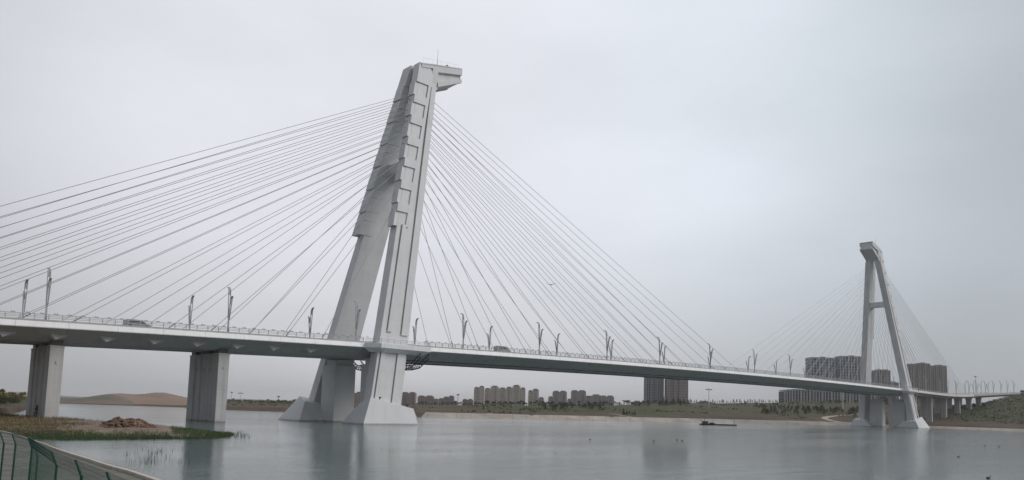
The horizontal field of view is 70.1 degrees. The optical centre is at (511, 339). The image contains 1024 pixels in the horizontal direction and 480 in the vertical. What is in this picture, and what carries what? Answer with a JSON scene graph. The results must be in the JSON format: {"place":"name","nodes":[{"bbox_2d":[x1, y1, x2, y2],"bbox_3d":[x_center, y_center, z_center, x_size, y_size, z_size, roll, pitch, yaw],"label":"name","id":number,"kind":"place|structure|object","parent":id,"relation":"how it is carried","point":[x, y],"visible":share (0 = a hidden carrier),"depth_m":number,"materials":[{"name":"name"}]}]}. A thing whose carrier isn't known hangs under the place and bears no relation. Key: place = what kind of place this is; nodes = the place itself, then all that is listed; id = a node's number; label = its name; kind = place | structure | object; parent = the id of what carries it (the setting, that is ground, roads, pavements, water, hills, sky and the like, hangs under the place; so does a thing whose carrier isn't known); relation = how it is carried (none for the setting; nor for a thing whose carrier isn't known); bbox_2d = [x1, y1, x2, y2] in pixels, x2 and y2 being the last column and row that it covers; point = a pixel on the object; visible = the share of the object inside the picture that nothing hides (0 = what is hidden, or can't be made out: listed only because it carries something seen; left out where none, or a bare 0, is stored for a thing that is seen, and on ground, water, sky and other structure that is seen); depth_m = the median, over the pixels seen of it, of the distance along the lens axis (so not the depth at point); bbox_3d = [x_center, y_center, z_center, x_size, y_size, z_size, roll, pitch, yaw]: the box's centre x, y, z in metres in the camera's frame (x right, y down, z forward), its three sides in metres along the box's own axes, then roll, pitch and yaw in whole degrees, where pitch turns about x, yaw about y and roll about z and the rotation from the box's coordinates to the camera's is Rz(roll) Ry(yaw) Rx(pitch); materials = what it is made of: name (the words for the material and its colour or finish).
{"place":"outdoors","nodes":[
{"label":"outdoors","id":0,"kind":"place"},
{"bbox_2d":[60,395,132,403],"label":"hill","id":1,"kind":"structure","parent":0,"point":[106,399],"depth_m":512.78,"materials":[{"name":"beige sand"}]},
{"bbox_2d":[103,392,186,404],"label":"sand dune","id":2,"kind":"structure","parent":0,"point":[157,398],"depth_m":557.25,"materials":[{"name":"beige sand"}]},
{"bbox_2d":[4,392,294,401],"bbox_3d":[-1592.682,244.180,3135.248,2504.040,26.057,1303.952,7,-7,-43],"label":"hills","id":3,"kind":"structure","parent":0,"point":[83,397],"depth_m":3027.32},
{"bbox_2d":[0,394,1023,429],"bbox_3d":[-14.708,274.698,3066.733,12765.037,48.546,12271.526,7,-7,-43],"label":"ground","id":4,"kind":"structure","parent":0,"point":[746,412],"depth_m":491.61,"materials":[{"name":"green plant"}]},
{"bbox_2d":[0,395,8,405],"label":"shrub","id":5,"kind":"object","parent":4,"relation":"on","point":[4,398],"visible":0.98,"depth_m":190.98,"materials":[{"name":"green plant"}]},
{"bbox_2d":[0,432,144,479],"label":"riverbank","id":6,"kind":"structure","parent":4,"relation":"on","point":[7,465],"depth_m":44.35,"materials":[{"name":"grey concrete"}]},
{"bbox_2d":[0,433,126,479],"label":"wire fence","id":7,"kind":"object","parent":6,"relation":"on","point":[37,448],"visible":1,"depth_m":22.84,"materials":[{"name":"green metal"}]},
{"bbox_2d":[0,431,160,479],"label":"kerb","id":8,"kind":"structure","parent":6,"relation":"on","point":[132,472],"depth_m":45.65,"materials":[{"name":"concrete"}]},
{"bbox_2d":[354,392,359,403],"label":"apartment block","id":9,"kind":"structure","parent":4,"relation":"on","point":[357,397],"depth_m":999.51,"materials":[{"name":"grey concrete"}]},
{"bbox_2d":[401,392,416,404],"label":"apartment block","id":10,"kind":"structure","parent":4,"relation":"on","point":[410,398],"depth_m":979.68,"materials":[{"name":"grey concrete"}]},
{"bbox_2d":[417,395,438,405],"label":"apartment block","id":11,"kind":"structure","parent":4,"relation":"on","point":[429,399],"depth_m":1049.87,"materials":[{"name":"grey concrete"}]},
{"bbox_2d":[438,395,456,404],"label":"apartment block","id":12,"kind":"structure","parent":4,"relation":"on","point":[450,398],"depth_m":1060.05,"materials":[{"name":"grey concrete"}]},
{"bbox_2d":[462,399,472,404],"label":"apartment block","id":13,"kind":"structure","parent":4,"relation":"on","point":[468,401],"depth_m":1079.78,"materials":[{"name":"grey concrete"}]},
{"bbox_2d":[474,386,484,404],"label":"apartment block","id":14,"kind":"structure","parent":4,"relation":"on","point":[479,394],"depth_m":999.52,"materials":[{"name":"concrete"}]},
{"bbox_2d":[484,386,505,405],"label":"apartment block","id":15,"kind":"structure","parent":4,"relation":"on","point":[495,393],"depth_m":1029.10,"materials":[{"name":"concrete"}]},
{"bbox_2d":[506,385,524,405],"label":"apartment block","id":16,"kind":"structure","parent":4,"relation":"on","point":[515,393],"depth_m":989.12,"materials":[{"name":"concrete"}]},
{"bbox_2d":[528,389,538,405],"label":"apartment block","id":17,"kind":"structure","parent":4,"relation":"on","point":[533,395],"depth_m":999.44,"materials":[{"name":"concrete"}]},
{"bbox_2d":[548,391,566,405],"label":"apartment block","id":18,"kind":"structure","parent":4,"relation":"on","point":[556,397],"depth_m":1049.62,"materials":[{"name":"concrete"}]},
{"bbox_2d":[567,390,585,405],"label":"apartment block","id":19,"kind":"structure","parent":4,"relation":"on","point":[577,396],"depth_m":1019.47,"materials":[{"name":"concrete"}]},
{"bbox_2d":[228,399,945,419],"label":"scrub","id":20,"kind":"object","parent":4,"relation":"on","point":[288,402],"visible":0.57,"depth_m":498.29,"materials":[{"name":"green plant"}]},
{"bbox_2d":[585,394,613,405],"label":"apartment block","id":21,"kind":"structure","parent":4,"relation":"on","point":[598,398],"depth_m":999.72,"materials":[{"name":"concrete"}]},
{"bbox_2d":[644,377,663,403],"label":"tower block","id":22,"kind":"structure","parent":4,"relation":"on","point":[653,389],"depth_m":858.82,"materials":[{"name":"grey concrete"}]},
{"bbox_2d":[664,379,687,402],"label":"apartment block","id":23,"kind":"structure","parent":4,"relation":"on","point":[675,389],"depth_m":848.63,"materials":[{"name":"concrete"}]},
{"bbox_2d":[415,412,1023,431],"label":"embankment","id":24,"kind":"structure","parent":4,"relation":"on","point":[512,416],"depth_m":397.32,"materials":[{"name":"soil"},{"name":"sand"}]},
{"bbox_2d":[778,389,874,402],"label":"tower block","id":25,"kind":"structure","parent":4,"relation":"on","point":[798,395],"depth_m":770.24,"materials":[{"name":"grey concrete"}]},
{"bbox_2d":[805,355,860,390],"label":"tower block","id":26,"kind":"structure","parent":4,"relation":"on","point":[834,364],"depth_m":829.40,"materials":[{"name":"grey concrete"}]},
{"bbox_2d":[724,241,966,427],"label":"bridge pylon","id":27,"kind":"object","parent":4,"relation":"on","point":[904,413],"visible":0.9,"depth_m":450.61,"materials":[{"name":"paint"}]},
{"bbox_2d":[871,369,890,399],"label":"tower block","id":28,"kind":"structure","parent":4,"relation":"on","point":[874,373],"depth_m":980.14,"materials":[{"name":"grey concrete"}]},
{"bbox_2d":[888,396,894,425],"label":"approach pier","id":29,"kind":"structure","parent":4,"relation":"on","point":[891,399],"depth_m":478.42,"materials":[{"name":"concrete"}]},
{"bbox_2d":[900,389,1019,398],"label":"approach viaduct","id":30,"kind":"object","parent":29,"relation":"on","point":[922,394],"visible":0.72,"depth_m":524.42,"materials":[{"name":"paint"}]},
{"bbox_2d":[885,381,898,402],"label":"tower block","id":31,"kind":"structure","parent":4,"relation":"on","point":[895,384],"depth_m":960.72,"materials":[{"name":"grey concrete"}]},
{"bbox_2d":[899,362,930,403],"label":"tower block","id":32,"kind":"structure","parent":4,"relation":"on","point":[919,374],"depth_m":839.18,"materials":[{"name":"grey concrete"}]},
{"bbox_2d":[919,398,925,417],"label":"approach pier","id":33,"kind":"structure","parent":4,"relation":"on","point":[922,407],"depth_m":519.03,"materials":[{"name":"concrete"}]},
{"bbox_2d":[925,397,932,421],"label":"approach pier","id":34,"kind":"structure","parent":4,"relation":"on","point":[929,413],"depth_m":488.82,"materials":[{"name":"concrete"}]},
{"bbox_2d":[933,398,939,412],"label":"approach pier","id":35,"kind":"structure","parent":4,"relation":"on","point":[937,405],"depth_m":539.88,"materials":[{"name":"concrete"}]},
{"bbox_2d":[930,365,947,404],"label":"tower block","id":36,"kind":"structure","parent":4,"relation":"on","point":[936,386],"depth_m":869.14,"materials":[{"name":"grey concrete"}]},
{"bbox_2d":[940,398,946,418],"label":"approach pier","id":37,"kind":"structure","parent":4,"relation":"on","point":[943,408],"depth_m":509.36,"materials":[{"name":"concrete"}]},
{"bbox_2d":[947,399,951,408],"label":"approach pier","id":38,"kind":"structure","parent":4,"relation":"on","point":[949,403],"depth_m":558.46,"materials":[{"name":"concrete"}]},
{"bbox_2d":[954,399,960,412],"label":"approach pier","id":39,"kind":"structure","parent":4,"relation":"on","point":[957,405],"depth_m":530.25,"materials":[{"name":"concrete"}]},
{"bbox_2d":[965,398,971,408],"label":"approach pier","id":40,"kind":"structure","parent":4,"relation":"on","point":[968,403],"depth_m":549.09,"materials":[{"name":"concrete"}]},
{"bbox_2d":[975,398,981,405],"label":"approach pier","id":41,"kind":"structure","parent":4,"relation":"on","point":[978,401],"depth_m":566.43,"materials":[{"name":"concrete"}]},
{"bbox_2d":[946,393,1023,423],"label":"scrub","id":42,"kind":"object","parent":4,"relation":"on","point":[972,411],"visible":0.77,"depth_m":520.12,"materials":[{"name":"green plant"}]},
{"bbox_2d":[0,0,1023,405],"label":"sky","id":43,"kind":"structure","parent":0,"point":[735,159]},
{"bbox_2d":[14,404,1023,479],"bbox_3d":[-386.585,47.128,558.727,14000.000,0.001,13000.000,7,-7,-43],"label":"water","id":44,"kind":"structure","parent":0,"point":[272,447],"depth_m":86.50,"materials":[{"name":"grey liquid"}]},
{"bbox_2d":[0,416,204,436],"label":"sandbar","id":45,"kind":"structure","parent":44,"relation":"in","point":[95,427],"depth_m":102.99,"materials":[{"name":"soil"}]},
{"bbox_2d":[5,430,71,434],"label":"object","id":46,"kind":"object","parent":45,"relation":"on","point":[33,432],"visible":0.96,"depth_m":86.31,"materials":[{"name":"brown plant"}]},
{"bbox_2d":[25,340,64,417],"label":"bridge pier","id":47,"kind":"structure","parent":45,"relation":"on","point":[45,377],"depth_m":142.84,"materials":[{"name":"concrete"}]},
{"bbox_2d":[0,413,193,435],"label":"dry grass","id":48,"kind":"structure","parent":45,"relation":"on","point":[30,417],"depth_m":110.99,"materials":[{"name":"plant"}]},
{"bbox_2d":[0,413,234,439],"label":"green grass","id":49,"kind":"structure","parent":45,"relation":"on","point":[119,435],"depth_m":91.80,"materials":[{"name":"green plant"}]},
{"bbox_2d":[99,416,157,427],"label":"dirt mound","id":50,"kind":"object","parent":45,"relation":"on","point":[117,422],"visible":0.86,"depth_m":107.52,"materials":[{"name":"brown soil"}]},
{"bbox_2d":[186,348,229,421],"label":"bridge pier","id":51,"kind":"structure","parent":44,"relation":"in","point":[207,386],"depth_m":167.41,"materials":[{"name":"concrete"}]},
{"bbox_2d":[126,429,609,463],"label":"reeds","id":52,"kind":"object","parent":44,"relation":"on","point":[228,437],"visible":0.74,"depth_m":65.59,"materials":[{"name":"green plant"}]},
{"bbox_2d":[0,58,738,424],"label":"bridge pylon","id":53,"kind":"object","parent":44,"relation":"in","point":[392,202],"visible":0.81,"depth_m":200.91,"materials":[{"name":"paint"}]},
{"bbox_2d":[0,311,918,395],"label":"bridge deck","id":54,"kind":"structure","parent":53,"relation":"on","point":[23,331],"depth_m":183.54,"materials":[{"name":"paint"}]},
{"bbox_2d":[22,279,28,316],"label":"street lamp","id":55,"kind":"object","parent":54,"relation":"on","point":[24,296],"visible":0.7,"depth_m":156.35,"materials":[{"name":"metal"}]},
{"bbox_2d":[44,267,51,319],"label":"street lamp","id":56,"kind":"object","parent":54,"relation":"on","point":[49,281],"visible":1,"depth_m":139.25,"materials":[{"name":"metal"}]},
{"bbox_2d":[123,319,150,326],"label":"van","id":57,"kind":"object","parent":54,"relation":"on","point":[137,324],"visible":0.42,"depth_m":150.97,"materials":[{"name":"silver metal"}]},
{"bbox_2d":[188,295,194,328],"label":"street lamp","id":58,"kind":"object","parent":54,"relation":"on","point":[190,310],"visible":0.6,"depth_m":179.91,"materials":[{"name":"metal"}]},
{"bbox_2d":[227,287,233,331],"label":"street lamp","id":59,"kind":"object","parent":54,"relation":"on","point":[231,301],"visible":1,"depth_m":163.10,"materials":[{"name":"metal"}]},
{"bbox_2d":[308,307,313,336],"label":"street lamp","id":60,"kind":"object","parent":54,"relation":"on","point":[309,320],"visible":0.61,"depth_m":201.96,"materials":[{"name":"metal"}]},
{"bbox_2d":[354,301,360,340],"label":"street lamp","id":61,"kind":"object","parent":54,"relation":"on","point":[358,315],"visible":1,"depth_m":185.30,"materials":[{"name":"metal"}]},
{"bbox_2d":[353,353,428,370],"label":"inspection gantry","id":62,"kind":"object","parent":54,"relation":"hanging from","point":[411,367],"visible":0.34,"depth_m":194.83,"materials":[{"name":"metal"}]},
{"bbox_2d":[412,318,418,344],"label":"street lamp","id":63,"kind":"object","parent":54,"relation":"on","point":[414,330],"visible":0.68,"depth_m":226.08,"materials":[{"name":"metal"}]},
{"bbox_2d":[460,313,466,347],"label":"street lamp","id":64,"kind":"object","parent":54,"relation":"on","point":[463,328],"visible":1,"depth_m":209.34,"materials":[{"name":"metal"}]},
{"bbox_2d":[486,326,492,349],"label":"street lamp","id":65,"kind":"object","parent":54,"relation":"on","point":[489,336],"visible":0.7,"depth_m":246.98,"materials":[{"name":"metal"}]},
{"bbox_2d":[494,346,510,351],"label":"van","id":66,"kind":"object","parent":54,"relation":"on","point":[499,348],"visible":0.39,"depth_m":220.66,"materials":[{"name":"silver metal"}]},
{"bbox_2d":[536,322,542,353],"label":"street lamp","id":67,"kind":"object","parent":54,"relation":"on","point":[540,335],"visible":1,"depth_m":230.52,"materials":[{"name":"metal"}]},
{"bbox_2d":[554,333,559,354],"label":"street lamp","id":68,"kind":"object","parent":54,"relation":"on","point":[556,346],"visible":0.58,"depth_m":269.79,"materials":[{"name":"metal"}]},
{"bbox_2d":[604,330,610,355],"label":"street lamp","id":69,"kind":"object","parent":54,"relation":"on","point":[607,345],"visible":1,"depth_m":253.22,"materials":[{"name":"metal"}]},
{"bbox_2d":[609,340,613,359],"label":"street lamp","id":70,"kind":"object","parent":54,"relation":"on","point":[611,348],"visible":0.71,"depth_m":291.16,"materials":[{"name":"metal"}]},
{"bbox_2d":[657,337,662,363],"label":"street lamp","id":71,"kind":"object","parent":54,"relation":"on","point":[659,349],"visible":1,"depth_m":274.29,"materials":[{"name":"metal"}]},
{"bbox_2d":[708,343,712,367],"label":"street lamp","id":72,"kind":"object","parent":54,"relation":"on","point":[710,352],"visible":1,"depth_m":298.25,"materials":[{"name":"metal"}]},
{"bbox_2d":[751,349,757,370],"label":"street lamp","id":73,"kind":"object","parent":54,"relation":"on","point":[754,358],"visible":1,"depth_m":322.60,"materials":[{"name":"metal"}]},
{"bbox_2d":[699,417,736,425],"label":"raft","id":74,"kind":"object","parent":44,"relation":"on","point":[704,422],"visible":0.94,"depth_m":331.01,"materials":[{"name":"black plastic"}]},
{"bbox_2d":[822,414,858,421],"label":"path","id":75,"kind":"structure","parent":0,"point":[826,417],"depth_m":525.78,"materials":[{"name":"beige concrete"}]}
]}

